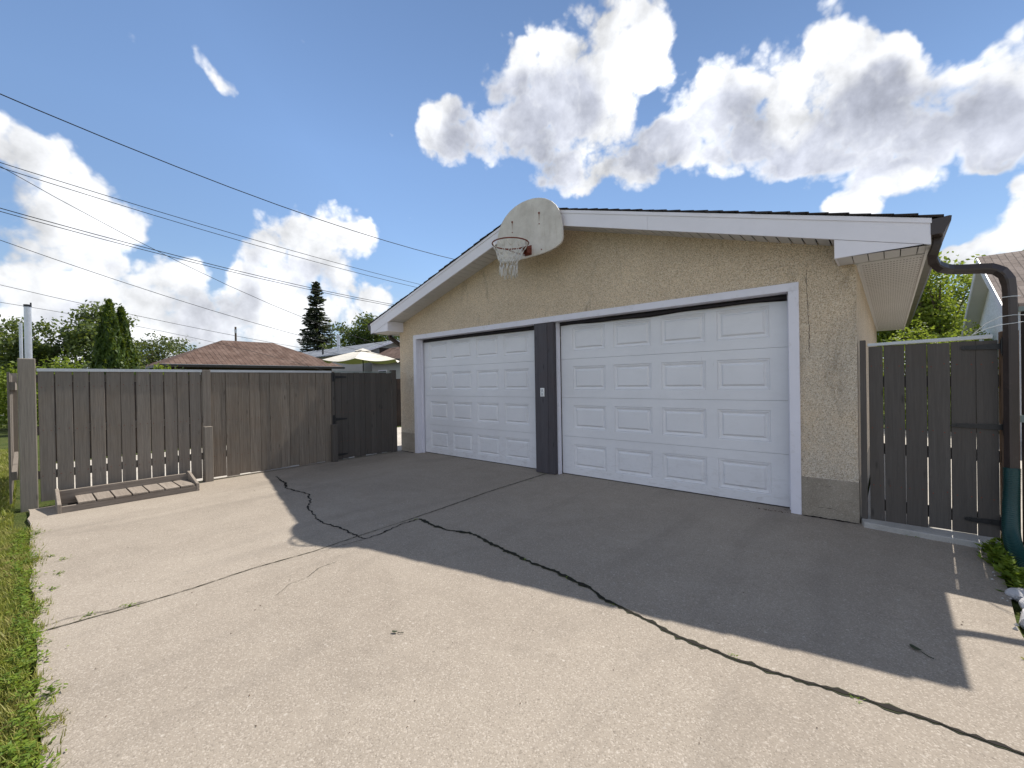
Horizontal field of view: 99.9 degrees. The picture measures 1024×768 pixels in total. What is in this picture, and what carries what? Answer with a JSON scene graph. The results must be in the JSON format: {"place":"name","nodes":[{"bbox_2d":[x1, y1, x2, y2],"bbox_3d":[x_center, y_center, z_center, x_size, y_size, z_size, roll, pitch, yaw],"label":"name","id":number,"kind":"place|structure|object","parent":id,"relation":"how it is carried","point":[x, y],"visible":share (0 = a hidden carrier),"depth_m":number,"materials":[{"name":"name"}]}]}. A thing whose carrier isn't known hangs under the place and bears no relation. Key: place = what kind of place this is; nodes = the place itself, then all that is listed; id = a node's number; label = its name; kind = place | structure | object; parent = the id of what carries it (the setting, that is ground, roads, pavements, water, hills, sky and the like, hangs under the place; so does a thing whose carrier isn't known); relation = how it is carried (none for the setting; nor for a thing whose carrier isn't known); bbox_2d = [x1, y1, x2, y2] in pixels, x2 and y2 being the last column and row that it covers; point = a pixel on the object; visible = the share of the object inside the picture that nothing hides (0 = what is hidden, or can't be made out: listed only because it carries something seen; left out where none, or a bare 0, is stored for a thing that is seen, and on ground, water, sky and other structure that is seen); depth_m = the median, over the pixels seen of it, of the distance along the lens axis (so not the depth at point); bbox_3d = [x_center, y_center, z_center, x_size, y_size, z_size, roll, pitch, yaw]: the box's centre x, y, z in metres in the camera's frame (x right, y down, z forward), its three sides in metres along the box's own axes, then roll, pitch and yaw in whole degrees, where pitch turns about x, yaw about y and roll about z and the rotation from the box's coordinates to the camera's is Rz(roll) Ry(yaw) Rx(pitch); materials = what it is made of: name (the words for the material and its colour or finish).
{"place":"outdoors","nodes":[
{"label":"outdoors","id":0,"kind":"place"},
{"bbox_2d":[0,448,17,530],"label":"grass","id":1,"kind":"structure","parent":0,"point":[6,509],"depth_m":5.27,"materials":[{"name":"green plant"}]},
{"bbox_2d":[0,302,323,370],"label":"overhead wire","id":2,"kind":"object","parent":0,"point":[153,329],"visible":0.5,"depth_m":17.81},
{"bbox_2d":[0,211,390,305],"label":"overhead wire","id":3,"kind":"object","parent":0,"point":[178,258],"visible":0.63,"depth_m":10.09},
{"bbox_2d":[0,208,393,304],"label":"overhead wire","id":4,"kind":"object","parent":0,"point":[176,255],"visible":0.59,"depth_m":9.94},
{"bbox_2d":[0,166,398,349],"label":"overhead wire","id":5,"kind":"object","parent":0,"point":[180,262],"visible":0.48,"depth_m":10.82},
{"bbox_2d":[0,240,398,358],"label":"overhead wire","id":6,"kind":"object","parent":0,"point":[180,300],"visible":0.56,"depth_m":12.39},
{"bbox_2d":[2,285,399,362],"bbox_3d":[-18.832,-6.858,8.228,0.014,12.687,50.003,-1,0,41],"label":"overhead wire","id":7,"kind":"object","parent":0,"point":[164,321],"visible":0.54,"depth_m":15.38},
{"bbox_2d":[0,167,416,287],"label":"overhead wire","id":8,"kind":"object","parent":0,"point":[185,224],"visible":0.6,"depth_m":9.43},
{"bbox_2d":[0,162,420,284],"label":"overhead wire","id":9,"kind":"object","parent":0,"point":[188,220],"visible":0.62,"depth_m":9.29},
{"bbox_2d":[0,93,451,258],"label":"overhead wire","id":10,"kind":"object","parent":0,"point":[199,175],"visible":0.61,"depth_m":7.80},
{"bbox_2d":[56,427,401,488],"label":"neighbour yard path","id":11,"kind":"structure","parent":0,"point":[399,447],"depth_m":7.18,"materials":[{"name":"concrete"}]},
{"bbox_2d":[139,340,344,374],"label":"neighbour garage","id":12,"kind":"structure","parent":0,"point":[216,356],"depth_m":25.06,"materials":[{"name":"brown"}]},
{"bbox_2d":[302,335,399,378],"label":"neighbour house","id":13,"kind":"structure","parent":0,"point":[381,349],"depth_m":33.31,"materials":[{"name":"white"}]},
{"bbox_2d":[0,389,1023,767],"bbox_3d":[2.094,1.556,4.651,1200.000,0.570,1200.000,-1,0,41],"label":"ground","id":14,"kind":"structure","parent":0,"point":[20,519],"depth_m":4.86,"materials":[{"name":"soil"}]},
{"bbox_2d":[7,372,19,503],"bbox_3d":[-6.478,0.630,5.576,2.520,1.600,0.100,-1,0,41],"label":"wooden fence","id":15,"kind":"object","parent":14,"relation":"on","point":[12,412],"visible":0.98,"depth_m":5.28,"materials":[{"name":"wood"}]},
{"bbox_2d":[0,361,39,428],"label":"shrub","id":16,"kind":"object","parent":14,"relation":"on","point":[3,388],"visible":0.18,"depth_m":14.38,"materials":[{"name":"green plant"}]},
{"bbox_2d":[19,323,22,357],"bbox_3d":[-6.053,0.309,5.322,0.032,2.130,0.030,-1,0,41],"label":"metal pole","id":17,"kind":"object","parent":14,"relation":"on","point":[20,341],"visible":0.34,"depth_m":5.31,"materials":[{"name":"silver metal"}]},
{"bbox_2d":[23,303,32,358],"bbox_3d":[-5.439,0.223,4.855,0.066,2.285,0.064,-1,0,41],"label":"metal pole","id":18,"kind":"object","parent":14,"relation":"on","point":[28,330],"visible":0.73,"depth_m":4.83,"materials":[{"name":"grey metal"}]},
{"bbox_2d":[0,523,82,767],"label":"grass","id":19,"kind":"structure","parent":14,"relation":"on","point":[7,537],"depth_m":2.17,"materials":[{"name":"green plant"}]},
{"bbox_2d":[0,314,90,372],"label":"poplar tree","id":20,"kind":"object","parent":14,"relation":"on","point":[9,345],"visible":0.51,"depth_m":18.51,"materials":[{"name":"green plant"}]},
{"bbox_2d":[17,351,88,424],"bbox_3d":[-15.155,0.166,14.606,2.409,2.638,2.229,-1,0,41],"label":"shrub","id":21,"kind":"object","parent":14,"relation":"on","point":[70,366],"visible":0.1,"depth_m":14.39,"materials":[{"name":"green plant"}]},
{"bbox_2d":[48,298,149,368],"bbox_3d":[-18.920,-1.237,19.956,4.342,5.510,3.541,-1,0,41],"label":"poplar tree","id":22,"kind":"object","parent":14,"relation":"on","point":[86,327],"visible":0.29,"depth_m":19.23,"materials":[{"name":"green plant"}]},
{"bbox_2d":[88,298,129,374],"bbox_3d":[-13.055,-0.649,13.991,1.530,4.303,1.479,-1,0,41],"label":"cedar tree","id":23,"kind":"object","parent":14,"relation":"on","point":[109,350],"visible":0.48,"depth_m":13.78,"materials":[{"name":"green plant"}]},
{"bbox_2d":[116,305,139,374],"bbox_3d":[-13.121,-0.581,14.512,1.405,4.162,1.418,-1,0,41],"label":"cedar tree","id":24,"kind":"object","parent":14,"relation":"on","point":[133,359],"visible":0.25,"depth_m":14.44,"materials":[{"name":"green plant"}]},
{"bbox_2d":[87,331,199,366],"bbox_3d":[-25.416,-1.167,29.975,5.725,5.489,6.963,-1,0,41],"label":"willow tree","id":25,"kind":"object","parent":14,"relation":"on","point":[177,346],"visible":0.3,"depth_m":30.18,"materials":[{"name":"green plant"}]},
{"bbox_2d":[144,363,176,417],"bbox_3d":[-14.175,0.297,17.311,2.138,2.316,2.084,-1,0,41],"label":"shrub","id":26,"kind":"object","parent":14,"relation":"on","point":[162,366],"visible":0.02,"depth_m":17.27,"materials":[{"name":"green plant"}]},
{"bbox_2d":[17,358,337,511],"bbox_3d":[-4.184,0.566,6.005,0.200,1.745,3.545,-1,0,41],"label":"wooden fence","id":27,"kind":"object","parent":14,"relation":"on","point":[289,417],"visible":0.94,"depth_m":5.63,"materials":[{"name":"wood"}]},
{"bbox_2d":[332,370,397,459],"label":"wooden gate","id":28,"kind":"structure","parent":27,"relation":"attached to","point":[365,417],"depth_m":7.77,"materials":[{"name":"wood"}]},
{"bbox_2d":[54,379,400,461],"bbox_3d":[-4.797,0.599,11.685,0.025,1.465,10.496,-1,0,41],"label":"wooden fence","id":29,"kind":"object","parent":14,"relation":"on","point":[398,388],"visible":0.03,"depth_m":8.60,"materials":[{"name":"brown wood"}]},
{"bbox_2d":[297,281,335,351],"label":"spruce tree","id":30,"kind":"object","parent":14,"relation":"on","point":[314,315],"visible":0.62,"depth_m":49.48,"materials":[{"name":"green plant"}]},
{"bbox_2d":[318,309,399,349],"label":"elm tree","id":31,"kind":"object","parent":14,"relation":"on","point":[365,333],"visible":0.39,"depth_m":43.59,"materials":[{"name":"green plant"}]},
{"bbox_2d":[323,348,398,371],"bbox_3d":[-6.213,-0.089,18.005,3.044,2.800,3.191,-1,0,41],"label":"patio umbrella","id":32,"kind":"object","parent":14,"relation":"on","point":[358,356],"visible":0.94,"depth_m":17.41,"materials":[{"name":"beige fabric"}]},
{"bbox_2d":[367,207,1019,522],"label":"garage","id":33,"kind":"structure","parent":14,"relation":"on","point":[715,353],"depth_m":4.93,"materials":[{"name":"paint"}]},
{"bbox_2d":[423,326,535,468],"bbox_3d":[-0.624,0.205,7.215,2.743,2.126,0.067,-1,0,41],"label":"garage door","id":34,"kind":"structure","parent":33,"relation":"in","point":[460,373],"depth_m":7.08,"materials":[{"name":"white paint"}]},
{"bbox_2d":[492,198,563,279],"bbox_3d":[0.027,-1.879,5.484,1.120,1.091,0.658,-1,0,41],"label":"basketball hoop","id":35,"kind":"object","parent":33,"relation":"attached to","point":[532,227],"visible":1,"depth_m":5.58,"materials":[{"name":"paint"}]},
{"bbox_2d":[540,388,543,396],"bbox_3d":[0.425,0.116,6.060,0.070,0.120,0.016,-1,0,41],"label":"switch plate","id":36,"kind":"object","parent":33,"relation":"attached to","point":[541,391],"visible":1,"depth_m":6.06,"materials":[{"name":"white plastic"}]},
{"bbox_2d":[560,294,789,507],"bbox_3d":[1.729,0.177,5.139,2.743,2.126,0.079,-1,0,41],"label":"garage door","id":37,"kind":"structure","parent":33,"relation":"in","point":[733,443],"depth_m":4.92,"materials":[{"name":"white paint"}]},
{"bbox_2d":[1001,467,1023,568],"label":"drain hose","id":38,"kind":"object","parent":33,"relation":"attached to","point":[1011,521],"visible":0.91,"depth_m":3.11,"materials":[{"name":"green plastic"}]},
{"bbox_2d":[881,313,960,427],"bbox_3d":[9.799,-0.317,10.567,1.940,2.805,1.939,-1,0,41],"label":"shrub","id":39,"kind":"object","parent":14,"relation":"on","point":[901,333],"visible":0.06,"depth_m":10.46,"materials":[{"name":"green plant"}]},
{"bbox_2d":[877,251,986,365],"bbox_3d":[14.082,-1.788,14.598,4.705,5.557,3.529,-1,0,41],"label":"elm tree","id":40,"kind":"object","parent":14,"relation":"on","point":[933,310],"visible":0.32,"depth_m":14.15,"materials":[{"name":"green plant"}]},
{"bbox_2d":[927,319,998,418],"bbox_3d":[10.969,-0.260,10.397,1.880,2.653,1.776,-1,0,41],"label":"shrub","id":41,"kind":"object","parent":14,"relation":"on","point":[960,329],"visible":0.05,"depth_m":10.35,"materials":[{"name":"green plant"}]},
{"bbox_2d":[932,250,1022,339],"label":"elm tree","id":42,"kind":"object","parent":14,"relation":"on","point":[954,292],"visible":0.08,"depth_m":16.93,"materials":[{"name":"green plant"}]},
{"bbox_2d":[962,250,1023,442],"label":"neighbour house","id":43,"kind":"structure","parent":14,"relation":"on","point":[984,304],"depth_m":9.77,"materials":[{"name":"white paint"}]},
{"bbox_2d":[1004,587,1023,601],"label":"painted rock","id":44,"kind":"object","parent":14,"relation":"on","point":[1016,594],"visible":0.84,"depth_m":2.50,"materials":[{"name":"white stone"}]},
{"bbox_2d":[1018,306,1023,544],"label":"wooden fence","id":45,"kind":"object","parent":14,"relation":"on","point":[1021,309],"visible":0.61,"depth_m":3.24,"materials":[{"name":"wood"}]},
{"bbox_2d":[860,330,1020,537],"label":"wooden gate","id":46,"kind":"structure","parent":45,"relation":"attached to","point":[974,381],"depth_m":3.49,"materials":[{"name":"wood"}]},
{"bbox_2d":[972,295,1023,334],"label":"string","id":47,"kind":"object","parent":46,"relation":"attached to","point":[997,318],"visible":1,"depth_m":3.18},
{"bbox_2d":[1018,597,1023,608],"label":"painted rock","id":48,"kind":"object","parent":14,"relation":"on","point":[1021,602],"visible":0.83,"depth_m":2.36,"materials":[{"name":"white stone"}]},
{"bbox_2d":[1019,609,1023,628],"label":"painted rock","id":49,"kind":"object","parent":14,"relation":"on","point":[1021,622],"visible":1,"depth_m":2.23,"materials":[{"name":"white stone"}]},
{"bbox_2d":[0,0,1023,374],"label":"sky","id":50,"kind":"structure","parent":0,"point":[421,125],"materials":[{"name":"blue"}]},
{"bbox_2d":[27,450,1023,767],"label":"driveway","id":51,"kind":"structure","parent":0,"point":[311,588],"depth_m":2.24,"materials":[{"name":"concrete"}]},
{"bbox_2d":[46,554,135,618],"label":"weeds","id":52,"kind":"object","parent":51,"relation":"on","point":[58,586],"visible":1,"depth_m":2.81,"materials":[{"name":"green plant"}]},
{"bbox_2d":[55,471,199,513],"bbox_3d":[-4.512,1.254,5.105,0.484,0.190,1.230,-1,0,41],"label":"wooden tray","id":53,"kind":"object","parent":51,"relation":"on","point":[75,499],"visible":1,"depth_m":5.03,"materials":[{"name":"brown wood"}]},
{"bbox_2d":[105,459,962,737],"bbox_3d":[-0.699,1.284,4.060,7.181,0.006,4.799,-1,0,41],"label":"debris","id":54,"kind":"object","parent":51,"relation":"on","point":[623,559],"visible":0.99,"depth_m":3.08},
{"bbox_2d":[414,474,915,703],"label":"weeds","id":55,"kind":"object","parent":51,"relation":"on","point":[728,653],"visible":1,"depth_m":2.02,"materials":[{"name":"green plant"}]},
{"bbox_2d":[909,644,933,658],"bbox_3d":[1.914,1.249,2.012,0.027,0.008,0.104,-1,0,-9],"label":"fallen leaf","id":56,"kind":"object","parent":51,"relation":"on","point":[914,647],"visible":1,"depth_m":2.03,"materials":[{"name":"plant"}]},
{"bbox_2d":[862,515,1000,547],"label":"gate sill","id":57,"kind":"structure","parent":51,"relation":"on","point":[951,536],"depth_m":3.44,"materials":[{"name":"concrete"}]},
{"bbox_2d":[975,534,1023,591],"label":"weeds","id":58,"kind":"object","parent":51,"relation":"on","point":[1003,563],"visible":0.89,"depth_m":2.79,"materials":[{"name":"green plant"}]},
{"bbox_2d":[987,551,1021,629],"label":"pebbles","id":59,"kind":"object","parent":51,"relation":"on","point":[1015,627],"visible":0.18,"depth_m":2.39,"materials":[{"name":"stone"}]},
{"bbox_2d":[868,429,1022,541],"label":"patio","id":60,"kind":"structure","parent":0,"point":[869,507],"depth_m":4.96,"materials":[{"name":"concrete"}]}
]}

